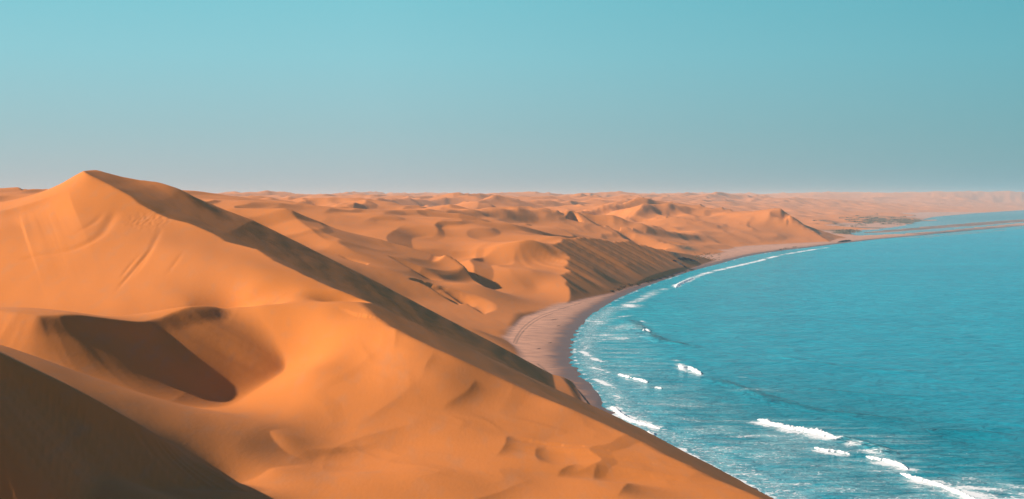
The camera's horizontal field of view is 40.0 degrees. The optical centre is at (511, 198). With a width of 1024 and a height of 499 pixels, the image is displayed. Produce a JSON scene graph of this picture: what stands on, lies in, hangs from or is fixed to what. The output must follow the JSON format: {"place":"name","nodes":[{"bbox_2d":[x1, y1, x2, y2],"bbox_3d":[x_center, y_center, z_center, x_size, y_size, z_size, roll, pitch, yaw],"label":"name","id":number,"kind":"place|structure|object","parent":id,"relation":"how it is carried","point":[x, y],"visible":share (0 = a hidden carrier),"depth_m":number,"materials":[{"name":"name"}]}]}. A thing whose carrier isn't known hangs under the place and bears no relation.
{"place":"outdoors","nodes":[
{"label":"outdoors","id":0,"kind":"place"},
{"bbox_2d":[0,187,748,354],"bbox_3d":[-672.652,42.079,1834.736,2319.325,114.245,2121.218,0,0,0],"label":"dune slope","id":1,"kind":"structure","parent":0,"point":[493,274],"depth_m":1557.38,"materials":[{"name":"orange sand"}]},
{"bbox_2d":[678,257,697,261],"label":"rocky bank","id":2,"kind":"structure","parent":1,"relation":"on","point":[683,258],"depth_m":2060.15,"materials":[{"name":"stone"}]},
{"bbox_2d":[695,252,720,259],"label":"scrub","id":3,"kind":"object","parent":1,"relation":"on","point":[705,256],"visible":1,"depth_m":2249.57,"materials":[{"name":"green plant"}]},
{"bbox_2d":[0,170,773,498],"bbox_3d":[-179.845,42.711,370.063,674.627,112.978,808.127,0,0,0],"label":"sand dune","id":4,"kind":"structure","parent":0,"point":[158,340],"depth_m":386.75,"materials":[{"name":"orange sand"}]},
{"bbox_2d":[0,0,1023,193],"label":"sky","id":5,"kind":"structure","parent":0,"point":[210,96],"materials":[{"name":"blue"}]},
{"bbox_2d":[217,190,1023,245],"bbox_3d":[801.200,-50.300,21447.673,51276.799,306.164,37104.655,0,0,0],"label":"dune field","id":6,"kind":"structure","parent":0,"point":[750,218],"depth_m":5790.71,"materials":[{"name":"orange sand"}]},
{"bbox_2d":[501,212,956,497],"bbox_3d":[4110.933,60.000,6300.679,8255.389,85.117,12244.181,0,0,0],"label":"beach","id":7,"kind":"structure","parent":0,"point":[527,336],"depth_m":1099.14,"materials":[{"name":"beige sand"}]},
{"bbox_2d":[568,228,1023,498],"bbox_3d":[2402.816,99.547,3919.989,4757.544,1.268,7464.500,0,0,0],"label":"sea","id":8,"kind":"structure","parent":0,"point":[908,352],"depth_m":846.39,"materials":[{"name":"liquid"}]},
{"bbox_2d":[618,373,631,377],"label":"breaking wave","id":9,"kind":"object","parent":8,"relation":"on","point":[623,375],"visible":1,"depth_m":787.87,"materials":[{"name":"liquid"}]},
{"bbox_2d":[611,406,659,428],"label":"breaking wave","id":10,"kind":"object","parent":8,"relation":"on","point":[620,413],"visible":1,"depth_m":633.11,"materials":[{"name":"liquid"}]},
{"bbox_2d":[632,377,647,382],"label":"breaking wave","id":11,"kind":"object","parent":8,"relation":"on","point":[639,379],"visible":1,"depth_m":770.55,"materials":[{"name":"liquid"}]},
{"bbox_2d":[675,278,693,287],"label":"breaking wave","id":12,"kind":"object","parent":8,"relation":"on","point":[680,283],"visible":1,"depth_m":1655.20,"materials":[{"name":"liquid"}]},
{"bbox_2d":[678,365,701,373],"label":"breaking wave","id":13,"kind":"object","parent":8,"relation":"on","point":[692,369],"visible":1,"depth_m":820.88,"materials":[{"name":"liquid"}]},
{"bbox_2d":[757,419,834,436],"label":"breaking wave","id":14,"kind":"object","parent":8,"relation":"on","point":[802,429],"visible":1,"depth_m":604.71,"materials":[{"name":"liquid"}]},
{"bbox_2d":[814,447,849,454],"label":"breaking wave","id":15,"kind":"object","parent":8,"relation":"on","point":[832,450],"visible":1,"depth_m":555.07,"materials":[{"name":"liquid"}]},
{"bbox_2d":[866,456,908,468],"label":"breaking wave","id":16,"kind":"object","parent":8,"relation":"on","point":[899,464],"visible":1,"depth_m":532.72,"materials":[{"name":"liquid"}]},
{"bbox_2d":[900,473,975,498],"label":"breaking wave","id":17,"kind":"object","parent":8,"relation":"on","point":[942,485],"visible":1,"depth_m":487.89,"materials":[{"name":"liquid"}]},
{"bbox_2d":[813,209,1023,238],"bbox_3d":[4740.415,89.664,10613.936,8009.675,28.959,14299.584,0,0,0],"label":"sand spit","id":18,"kind":"structure","parent":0,"point":[874,225],"depth_m":4853.98,"materials":[{"name":"beige sand"}]},
{"bbox_2d":[813,215,923,233],"bbox_3d":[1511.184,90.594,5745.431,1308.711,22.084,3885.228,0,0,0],"label":"marsh scrub","id":19,"kind":"object","parent":18,"relation":"on","point":[872,220],"visible":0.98,"depth_m":5654.76,"materials":[{"name":"green plant"}]},
{"bbox_2d":[851,210,1023,237],"bbox_3d":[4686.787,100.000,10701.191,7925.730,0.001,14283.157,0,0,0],"label":"lagoon","id":20,"kind":"structure","parent":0,"point":[978,217],"depth_m":5576.48,"materials":[{"name":"liquid"}]}
]}

